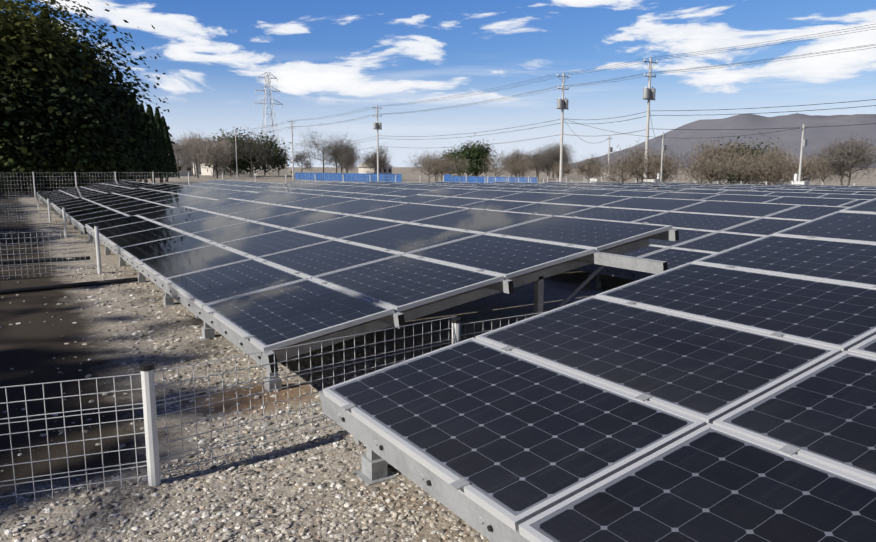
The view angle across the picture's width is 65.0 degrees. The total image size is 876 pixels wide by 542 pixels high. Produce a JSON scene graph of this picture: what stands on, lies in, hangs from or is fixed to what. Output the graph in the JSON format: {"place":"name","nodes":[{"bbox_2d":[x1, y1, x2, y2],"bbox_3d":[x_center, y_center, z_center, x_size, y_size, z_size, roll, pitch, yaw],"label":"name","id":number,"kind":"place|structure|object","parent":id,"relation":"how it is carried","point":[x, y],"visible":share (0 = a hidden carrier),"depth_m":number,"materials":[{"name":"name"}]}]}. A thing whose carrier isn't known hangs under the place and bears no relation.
{"place":"outdoors","nodes":[
{"label":"outdoors","id":0,"kind":"place"},
{"bbox_2d":[254,155,287,175],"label":"house","id":1,"kind":"structure","parent":0,"point":[282,172],"depth_m":228.80,"materials":[{"name":"white"}]},
{"bbox_2d":[357,163,393,173],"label":"white building","id":2,"kind":"structure","parent":0,"point":[364,170],"depth_m":204.30,"materials":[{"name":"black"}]},
{"bbox_2d":[0,167,875,541],"bbox_3d":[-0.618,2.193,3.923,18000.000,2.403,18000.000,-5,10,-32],"label":"ground","id":3,"kind":"structure","parent":0,"point":[34,343],"depth_m":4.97,"materials":[{"name":"grey gravel"}]},
{"bbox_2d":[0,115,40,195],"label":"evergreen tree","id":4,"kind":"object","parent":3,"relation":"on","point":[9,174],"visible":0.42,"depth_m":40.63,"materials":[{"name":"green plant"}]},
{"bbox_2d":[1,198,50,221],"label":"fence","id":5,"kind":"object","parent":3,"relation":"on","point":[48,207],"visible":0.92,"depth_m":20.91,"materials":[{"name":"metal"}]},
{"bbox_2d":[0,120,53,196],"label":"evergreen tree","id":6,"kind":"object","parent":3,"relation":"on","point":[6,182],"visible":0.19,"depth_m":41.91,"materials":[{"name":"green plant"}]},
{"bbox_2d":[0,132,55,196],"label":"evergreen tree","id":7,"kind":"object","parent":3,"relation":"on","point":[20,169],"visible":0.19,"depth_m":41.56,"materials":[{"name":"green plant"}]},
{"bbox_2d":[1,137,59,193],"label":"evergreen tree","id":8,"kind":"object","parent":3,"relation":"on","point":[28,161],"visible":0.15,"depth_m":42.23,"materials":[{"name":"green plant"}]},
{"bbox_2d":[0,206,66,238],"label":"fence","id":9,"kind":"object","parent":3,"relation":"on","point":[63,219],"visible":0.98,"depth_m":15.58,"materials":[{"name":"metal"}]},
{"bbox_2d":[0,125,69,196],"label":"evergreen tree","id":10,"kind":"object","parent":3,"relation":"on","point":[39,169],"visible":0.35,"depth_m":41.75,"materials":[{"name":"green plant"}]},
{"bbox_2d":[9,125,91,194],"bbox_3d":[-25.418,-7.649,43.831,6.236,6.023,6.472,-5,10,-32],"label":"evergreen tree","id":11,"kind":"object","parent":3,"relation":"on","point":[89,178],"visible":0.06,"depth_m":43.00,"materials":[{"name":"green plant"}]},
{"bbox_2d":[0,224,101,278],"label":"fence","id":12,"kind":"object","parent":3,"relation":"on","point":[97,249],"visible":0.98,"depth_m":10.03,"materials":[{"name":"metal"}]},
{"bbox_2d":[12,120,91,191],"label":"evergreen tree","id":13,"kind":"object","parent":3,"relation":"on","point":[62,163],"visible":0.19,"depth_m":43.54,"materials":[{"name":"green plant"}]},
{"bbox_2d":[0,33,105,188],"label":"evergreen tree","id":14,"kind":"object","parent":3,"relation":"on","point":[5,83],"visible":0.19,"depth_m":41.33,"materials":[{"name":"green plant"}]},
{"bbox_2d":[0,43,107,192],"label":"evergreen tree","id":15,"kind":"object","parent":3,"relation":"on","point":[24,117],"visible":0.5,"depth_m":42.08,"materials":[{"name":"green plant"}]},
{"bbox_2d":[0,66,125,189],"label":"evergreen tree","id":16,"kind":"object","parent":3,"relation":"on","point":[66,100],"visible":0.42,"depth_m":43.27,"materials":[{"name":"green plant"}]},
{"bbox_2d":[4,103,122,194],"bbox_3d":[-25.132,-7.907,45.157,8.055,6.141,8.539,-5,10,-32],"label":"evergreen tree","id":17,"kind":"object","parent":3,"relation":"on","point":[82,169],"visible":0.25,"depth_m":43.48,"materials":[{"name":"green plant"}]},
{"bbox_2d":[1,0,127,69],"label":"evergreen tree","id":18,"kind":"object","parent":3,"relation":"on","point":[56,20],"visible":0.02,"depth_m":57.93,"materials":[{"name":"green plant"}]},
{"bbox_2d":[0,1,132,177],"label":"evergreen tree","id":19,"kind":"object","parent":3,"relation":"on","point":[50,110],"visible":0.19,"depth_m":42.67,"materials":[{"name":"green plant"}]},
{"bbox_2d":[0,256,137,293],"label":"ground pipes","id":20,"kind":"object","parent":3,"relation":"on","point":[60,286],"visible":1,"depth_m":9.25,"materials":[{"name":"black"}]},
{"bbox_2d":[0,0,140,162],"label":"evergreen tree","id":21,"kind":"object","parent":3,"relation":"on","point":[27,46],"visible":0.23,"depth_m":44.86,"materials":[{"name":"green plant"}]},
{"bbox_2d":[0,0,154,139],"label":"evergreen tree","id":22,"kind":"object","parent":3,"relation":"on","point":[3,23],"visible":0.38,"depth_m":43.96,"materials":[{"name":"green plant"}]},
{"bbox_2d":[0,0,158,154],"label":"evergreen tree","id":23,"kind":"object","parent":3,"relation":"on","point":[80,89],"visible":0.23,"depth_m":46.51,"materials":[{"name":"green plant"}]},
{"bbox_2d":[2,0,157,187],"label":"evergreen tree","id":24,"kind":"object","parent":3,"relation":"on","point":[88,40],"visible":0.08,"depth_m":62.10,"materials":[{"name":"green plant"}]},
{"bbox_2d":[9,71,152,187],"bbox_3d":[-24.634,-9.091,46.290,9.660,8.133,9.812,5,10,29],"label":"evergreen tree","id":25,"kind":"object","parent":3,"relation":"on","point":[78,137],"visible":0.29,"depth_m":44.58,"materials":[{"name":"green plant"}]},
{"bbox_2d":[24,121,142,189],"bbox_3d":[-24.154,-7.971,46.043,8.724,6.001,6.966,-5,10,-32],"label":"evergreen tree","id":26,"kind":"object","parent":3,"relation":"on","point":[105,164],"visible":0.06,"depth_m":45.16,"materials":[{"name":"green plant"}]},
{"bbox_2d":[1,1,171,190],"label":"evergreen tree","id":27,"kind":"object","parent":3,"relation":"on","point":[78,51],"visible":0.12,"depth_m":49.83,"materials":[{"name":"green plant"}]},
{"bbox_2d":[42,121,130,192],"bbox_3d":[-24.511,-7.440,45.623,7.979,5.081,8.283,-5,10,-32],"label":"evergreen tree","id":28,"kind":"object","parent":3,"relation":"on","point":[83,148],"visible":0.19,"depth_m":44.50,"materials":[{"name":"green plant"}]},
{"bbox_2d":[38,180,159,212],"bbox_3d":[-15.505,-3.422,30.918,4.031,1.113,11.810,-5,10,-32],"label":"solar table","id":29,"kind":"object","parent":3,"relation":"on","point":[86,191],"visible":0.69,"depth_m":30.19,"materials":[{"name":"black glass"}]},
{"bbox_2d":[23,10,174,173],"bbox_3d":[-28.737,-12.916,53.536,14.911,13.607,13.874,-1,9,-7],"label":"evergreen tree","id":30,"kind":"object","parent":3,"relation":"on","point":[134,92],"visible":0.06,"depth_m":53.11,"materials":[{"name":"green plant"}]},
{"bbox_2d":[48,85,172,182],"bbox_3d":[-23.717,-8.928,47.653,10.240,7.429,9.179,-5,10,-32],"label":"evergreen tree","id":31,"kind":"object","parent":3,"relation":"on","point":[114,130],"visible":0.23,"depth_m":46.38,"materials":[{"name":"green plant"}]},
{"bbox_2d":[66,129,158,188],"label":"evergreen tree","id":32,"kind":"object","parent":3,"relation":"on","point":[113,167],"visible":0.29,"depth_m":45.95,"materials":[{"name":"green plant"}]},
{"bbox_2d":[66,17,159,157],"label":"evergreen tree","id":33,"kind":"object","parent":3,"relation":"on","point":[158,78],"visible":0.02,"depth_m":65.86,"materials":[{"name":"green plant"}]},
{"bbox_2d":[76,39,167,180],"bbox_3d":[-28.368,-12.370,54.630,13.803,12.226,12.927,-5,10,-32],"label":"evergreen tree","id":34,"kind":"object","parent":3,"relation":"on","point":[138,117],"visible":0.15,"depth_m":55.63,"materials":[{"name":"green plant"}]},
{"bbox_2d":[133,98,154,181],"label":"conifer tree","id":35,"kind":"object","parent":3,"relation":"on","point":[146,153],"visible":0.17,"depth_m":79.76,"materials":[{"name":"green plant"}]},
{"bbox_2d":[139,103,162,182],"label":"conifer tree","id":36,"kind":"object","parent":3,"relation":"on","point":[155,168],"visible":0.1,"depth_m":84.49,"materials":[{"name":"green plant"}]},
{"bbox_2d":[51,183,258,241],"bbox_3d":[-9.033,-1.938,20.683,4.031,1.120,11.810,-5,10,-32],"label":"solar table","id":37,"kind":"object","parent":3,"relation":"on","point":[81,212],"visible":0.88,"depth_m":19.13,"materials":[{"name":"black glass"}]},
{"bbox_2d":[146,104,168,182],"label":"conifer tree","id":38,"kind":"object","parent":3,"relation":"on","point":[160,153],"visible":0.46,"depth_m":89.21,"materials":[{"name":"green plant"}]},
{"bbox_2d":[154,107,172,182],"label":"conifer tree","id":39,"kind":"object","parent":3,"relation":"on","point":[161,134],"visible":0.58,"depth_m":94.10,"materials":[{"name":"green plant"}]},
{"bbox_2d":[161,116,179,181],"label":"conifer tree","id":40,"kind":"object","parent":3,"relation":"on","point":[172,159],"visible":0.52,"depth_m":99.11,"materials":[{"name":"green plant"}]},
{"bbox_2d":[171,133,201,177],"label":"bare tree","id":41,"kind":"object","parent":3,"relation":"on","point":[183,146],"visible":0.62,"depth_m":146.31,"materials":[{"name":"brown plant"}]},
{"bbox_2d":[175,130,218,177],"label":"bare tree","id":42,"kind":"object","parent":3,"relation":"on","point":[196,149],"visible":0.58,"depth_m":155.20,"materials":[{"name":"brown plant"}]},
{"bbox_2d":[194,133,239,177],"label":"bare tree","id":43,"kind":"object","parent":3,"relation":"on","point":[215,148],"visible":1,"depth_m":151.07,"materials":[{"name":"brown plant"}]},
{"bbox_2d":[201,160,245,174],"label":"house","id":44,"kind":"structure","parent":3,"relation":"on","point":[204,171],"depth_m":229.46,"materials":[{"name":"white"}]},
{"bbox_2d":[212,127,258,176],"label":"tree","id":45,"kind":"object","parent":3,"relation":"on","point":[239,159],"visible":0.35,"depth_m":193.99,"materials":[{"name":"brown plant"}]},
{"bbox_2d":[187,180,284,190],"bbox_3d":[-11.267,-3.791,33.545,4.031,1.126,11.810,-5,10,-32],"label":"solar panel","id":46,"kind":"object","parent":3,"relation":"on","point":[236,185],"visible":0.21,"depth_m":33.24,"materials":[{"name":"blue glass"}]},
{"bbox_2d":[230,126,280,176],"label":"bare tree","id":47,"kind":"object","parent":3,"relation":"on","point":[251,146],"visible":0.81,"depth_m":190.97,"materials":[{"name":"brown plant"}]},
{"bbox_2d":[253,72,282,147],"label":"transmission pylon","id":48,"kind":"object","parent":3,"relation":"on","point":[269,90],"visible":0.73,"depth_m":274.52,"materials":[{"name":"metal"}]},
{"bbox_2d":[238,124,300,174],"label":"evergreen tree","id":49,"kind":"object","parent":3,"relation":"on","point":[275,156],"visible":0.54,"depth_m":197.90,"materials":[{"name":"green plant"}]},
{"bbox_2d":[0,312,543,503],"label":"fence","id":50,"kind":"object","parent":3,"relation":"on","point":[150,421],"visible":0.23,"depth_m":3.42,"materials":[{"name":"metal"}]},
{"bbox_2d":[293,150,313,172],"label":"bare tree","id":51,"kind":"object","parent":3,"relation":"on","point":[303,161],"visible":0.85,"depth_m":226.21,"materials":[{"name":"brown plant"}]},
{"bbox_2d":[0,171,621,199],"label":"fence","id":52,"kind":"object","parent":3,"relation":"on","point":[285,177],"visible":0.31,"depth_m":41.02,"materials":[{"name":"metal"}]},
{"bbox_2d":[296,123,360,172],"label":"bare tree","id":53,"kind":"object","parent":3,"relation":"on","point":[317,148],"visible":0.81,"depth_m":214.84,"materials":[{"name":"brown plant"}]},
{"bbox_2d":[309,136,357,172],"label":"bare tree","id":54,"kind":"object","parent":3,"relation":"on","point":[330,150],"visible":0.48,"depth_m":217.04,"materials":[{"name":"brown plant"}]},
{"bbox_2d":[283,180,388,186],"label":"solar table","id":55,"kind":"object","parent":3,"relation":"on","point":[344,183],"visible":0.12,"depth_m":36.10,"materials":[{"name":"blue glass"}]},
{"bbox_2d":[316,139,362,172],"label":"bare tree","id":56,"kind":"object","parent":3,"relation":"on","point":[339,154],"visible":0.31,"depth_m":217.59,"materials":[{"name":"brown plant"}]},
{"bbox_2d":[247,182,434,200],"bbox_3d":[-4.795,-2.306,23.310,4.031,1.132,11.810,-5,10,-32],"label":"solar table","id":57,"kind":"object","parent":3,"relation":"on","point":[378,193],"visible":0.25,"depth_m":22.58,"materials":[{"name":"blue glass"}]},
{"bbox_2d":[335,149,360,172],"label":"bare tree","id":58,"kind":"object","parent":3,"relation":"on","point":[347,161],"visible":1,"depth_m":195.64,"materials":[{"name":"brown plant"}]},
{"bbox_2d":[358,143,392,173],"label":"bare tree","id":59,"kind":"object","parent":3,"relation":"on","point":[373,158],"visible":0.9,"depth_m":137.37,"materials":[{"name":"brown plant"}]},
{"bbox_2d":[372,106,381,180],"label":"utility pole","id":60,"kind":"object","parent":3,"relation":"on","point":[377,125],"visible":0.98,"depth_m":108.06,"materials":[{"name":"concrete"}]},
{"bbox_2d":[85,190,678,391],"bbox_3d":[-2.381,-0.424,10.161,4.031,1.121,12.490,-5,10,-32],"label":"solar table","id":61,"kind":"object","parent":3,"relation":"on","point":[260,272],"visible":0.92,"depth_m":6.79,"materials":[{"name":"blue glass"}]},
{"bbox_2d":[295,172,537,182],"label":"blue hoarding","id":62,"kind":"object","parent":3,"relation":"on","point":[339,177],"visible":0.6,"depth_m":110.73,"materials":[{"name":"blue metal"}]},
{"bbox_2d":[366,181,475,185],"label":"solar table","id":63,"kind":"object","parent":3,"relation":"on","point":[378,182],"visible":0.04,"depth_m":40.18,"materials":[{"name":"blue glass"}]},
{"bbox_2d":[402,151,451,182],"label":"bare tree","id":64,"kind":"object","parent":3,"relation":"on","point":[424,162],"visible":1,"depth_m":111.97,"materials":[{"name":"brown plant"}]},
{"bbox_2d":[444,148,475,175],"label":"bare tree","id":65,"kind":"object","parent":3,"relation":"on","point":[459,167],"visible":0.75,"depth_m":136.41,"materials":[{"name":"brown plant"}]},
{"bbox_2d":[453,133,495,176],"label":"evergreen tree","id":66,"kind":"object","parent":3,"relation":"on","point":[477,156],"visible":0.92,"depth_m":156.23,"materials":[{"name":"green plant"}]},
{"bbox_2d":[379,183,569,192],"bbox_3d":[-0.547,-2.600,25.954,3.992,1.122,11.810,-5,10,-32],"label":"solar table","id":67,"kind":"object","parent":3,"relation":"on","point":[419,186],"visible":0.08,"depth_m":27.12,"materials":[{"name":"blue glass"}]},
{"bbox_2d":[433,181,551,185],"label":"solar table","id":68,"kind":"object","parent":3,"relation":"on","point":[464,183],"visible":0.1,"depth_m":43.04,"materials":[{"name":"blue glass"}]},
{"bbox_2d":[475,150,515,175],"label":"bare tree","id":69,"kind":"object","parent":3,"relation":"on","point":[494,164],"visible":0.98,"depth_m":123.96,"materials":[{"name":"brown plant"}]},
{"bbox_2d":[503,159,534,176],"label":"bare tree","id":70,"kind":"object","parent":3,"relation":"on","point":[512,168],"visible":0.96,"depth_m":109.15,"materials":[{"name":"brown plant"}]},
{"bbox_2d":[531,149,558,175],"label":"bare tree","id":71,"kind":"object","parent":3,"relation":"on","point":[545,164],"visible":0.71,"depth_m":148.53,"materials":[{"name":"brown plant"}]},
{"bbox_2d":[493,182,616,185],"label":"solar table","id":72,"kind":"object","parent":3,"relation":"on","point":[552,184],"visible":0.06,"depth_m":45.53,"materials":[{"name":"blue glass"}]},
{"bbox_2d":[542,142,574,180],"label":"bare tree","id":73,"kind":"object","parent":3,"relation":"on","point":[553,154],"visible":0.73,"depth_m":147.09,"materials":[{"name":"brown plant"}]},
{"bbox_2d":[556,73,569,181],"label":"utility pole","id":74,"kind":"object","parent":3,"relation":"on","point":[562,104],"visible":0.94,"depth_m":71.55,"materials":[{"name":"concrete"}]},
{"bbox_2d":[471,184,673,191],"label":"solar table","id":75,"kind":"object","parent":3,"relation":"on","point":[532,187],"visible":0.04,"depth_m":29.86,"materials":[{"name":"blue glass"}]},
{"bbox_2d":[569,153,609,182],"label":"bare tree","id":76,"kind":"object","parent":3,"relation":"on","point":[589,166],"visible":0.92,"depth_m":82.45,"materials":[{"name":"brown plant"}]},
{"bbox_2d":[319,198,875,541],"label":"solar table","id":77,"kind":"object","parent":3,"relation":"on","point":[728,395],"visible":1,"depth_m":3.05,"materials":[{"name":"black glass"}]},
{"bbox_2d":[387,188,847,288],"bbox_3d":[1.677,-0.836,13.073,4.031,1.134,11.810,-5,10,-32],"label":"solar table","id":78,"kind":"object","parent":3,"relation":"on","point":[704,228],"visible":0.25,"depth_m":10.84,"materials":[{"name":"blue glass"}]},
{"bbox_2d":[593,143,659,182],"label":"bare tree","id":79,"kind":"object","parent":3,"relation":"on","point":[622,170],"visible":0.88,"depth_m":59.12,"materials":[{"name":"brown plant"}]},
{"bbox_2d":[642,58,657,180],"bbox_3d":[19.010,-12.950,62.377,1.800,12.300,0.540,-5,10,-32],"label":"utility pole","id":80,"kind":"object","parent":3,"relation":"on","point":[648,93],"visible":0.9,"depth_m":61.90,"materials":[{"name":"concrete"}]},
{"bbox_2d":[237,24,875,155],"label":"power lines","id":81,"kind":"object","parent":80,"relation":"attached to","point":[628,115],"visible":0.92,"depth_m":60.97,"materials":[{"name":"grey metal"}]},
{"bbox_2d":[617,141,683,182],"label":"bare tree","id":82,"kind":"object","parent":3,"relation":"on","point":[656,167],"visible":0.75,"depth_m":59.21,"materials":[{"name":"brown plant"}]},
{"bbox_2d":[553,184,757,191],"bbox_3d":[7.930,-3.226,31.224,3.992,1.120,11.810,-5,10,-32],"label":"solar table","id":83,"kind":"object","parent":3,"relation":"on","point":[626,187],"visible":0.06,"depth_m":32.36,"materials":[{"name":"blue glass"}]},
{"bbox_2d":[638,149,685,182],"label":"bare tree","id":84,"kind":"object","parent":3,"relation":"on","point":[671,170],"visible":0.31,"depth_m":70.47,"materials":[{"name":"brown plant"}]},
{"bbox_2d":[486,177,872,185],"bbox_3d":[24.372,-5.435,47.221,0.075,1.627,72.078,-5,10,-32],"label":"fence","id":85,"kind":"object","parent":3,"relation":"on","point":[717,181],"visible":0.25,"depth_m":55.50,"materials":[{"name":"metal"}]},
{"bbox_2d":[674,151,739,183],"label":"bare tree","id":86,"kind":"object","parent":3,"relation":"on","point":[694,172],"visible":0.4,"depth_m":59.71,"materials":[{"name":"brown plant"}]},
{"bbox_2d":[619,184,807,190],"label":"solar table","id":87,"kind":"object","parent":3,"relation":"on","point":[732,188],"visible":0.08,"depth_m":34.87,"materials":[{"name":"blue glass"}]},
{"bbox_2d":[677,142,755,183],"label":"bare tree","id":88,"kind":"object","parent":3,"relation":"on","point":[710,170],"visible":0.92,"depth_m":56.98,"materials":[{"name":"brown plant"}]},
{"bbox_2d":[565,189,870,206],"bbox_3d":[5.925,-1.130,15.717,3.992,1.123,11.810,-5,10,-32],"label":"solar table","id":89,"kind":"object","parent":3,"relation":"on","point":[843,202],"visible":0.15,"depth_m":16.72,"materials":[{"name":"blue glass"}]},
{"bbox_2d":[688,132,758,183],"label":"bare tree","id":90,"kind":"object","parent":3,"relation":"on","point":[717,149],"visible":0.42,"depth_m":69.10,"materials":[{"name":"brown plant"}]},
{"bbox_2d":[698,137,759,183],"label":"tree","id":91,"kind":"object","parent":3,"relation":"on","point":[735,178],"visible":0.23,"depth_m":76.23,"materials":[{"name":"brown plant"}]},
{"bbox_2d":[715,141,798,184],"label":"bare tree","id":92,"kind":"object","parent":3,"relation":"on","point":[744,167],"visible":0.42,"depth_m":61.75,"materials":[{"name":"brown plant"}]},
{"bbox_2d":[677,184,843,190],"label":"solar table","id":93,"kind":"object","parent":3,"relation":"on","point":[832,189],"visible":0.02,"depth_m":37.50,"materials":[{"name":"blue glass"}]},
{"bbox_2d":[732,141,807,184],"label":"bare tree","id":94,"kind":"object","parent":3,"relation":"on","point":[768,174],"visible":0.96,"depth_m":57.03,"materials":[{"name":"brown plant"}]},
{"bbox_2d":[748,144,797,184],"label":"bare tree","id":95,"kind":"object","parent":3,"relation":"on","point":[777,158],"visible":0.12,"depth_m":68.29,"materials":[{"name":"brown plant"}]},
{"bbox_2d":[677,189,875,198],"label":"solar table","id":96,"kind":"object","parent":3,"relation":"on","point":[826,195],"visible":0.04,"depth_m":20.88,"materials":[{"name":"blue glass"}]},
{"bbox_2d":[758,158,804,184],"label":"bare tree","id":97,"kind":"object","parent":3,"relation":"on","point":[792,175],"visible":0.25,"depth_m":60.51,"materials":[{"name":"brown plant"}]},
{"bbox_2d":[794,124,807,180],"bbox_3d":[25.379,-7.460,48.148,0.600,5.500,0.560,-5,10,-32],"label":"service pole","id":98,"kind":"object","parent":3,"relation":"on","point":[797,177],"visible":0.88,"depth_m":48.01,"materials":[{"name":"concrete"}]},
{"bbox_2d":[728,184,875,188],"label":"solar table","id":99,"kind":"object","parent":3,"relation":"on","point":[803,186],"visible":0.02,"depth_m":40.50,"materials":[{"name":"blue glass"}]},
{"bbox_2d":[786,149,834,184],"bbox_3d":[32.739,-8.910,60.901,4.592,4.668,5.253,3,9,21],"label":"bush","id":100,"kind":"object","parent":3,"relation":"on","point":[805,171],"visible":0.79,"depth_m":60.39,"materials":[{"name":"brown plant"}]},
{"bbox_2d":[765,189,875,194],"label":"solar table","id":101,"kind":"object","parent":3,"relation":"on","point":[824,191],"visible":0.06,"depth_m":24.91,"materials":[{"name":"blue glass"}]},
{"bbox_2d":[799,157,855,184],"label":"bare tree","id":102,"kind":"object","parent":3,"relation":"on","point":[826,169],"visible":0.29,"depth_m":74.61,"materials":[{"name":"brown plant"}]},
{"bbox_2d":[803,132,875,185],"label":"bare tree","id":103,"kind":"object","parent":3,"relation":"on","point":[832,155],"visible":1,"depth_m":71.01,"materials":[{"name":"brown plant"}]},
{"bbox_2d":[820,133,875,185],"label":"bare tree","id":104,"kind":"object","parent":3,"relation":"on","point":[865,163],"visible":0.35,"depth_m":79.10,"materials":[{"name":"brown plant"}]},
{"bbox_2d":[2,0,875,166],"label":"sky","id":105,"kind":"structure","parent":0,"point":[327,58],"materials":[{"name":"blue"}]},
{"bbox_2d":[570,113,875,167],"bbox_3d":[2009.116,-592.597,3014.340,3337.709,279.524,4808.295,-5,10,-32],"label":"mountain","id":106,"kind":"structure","parent":0,"point":[815,135],"depth_m":2989.09,"materials":[{"name":"grey stone"}]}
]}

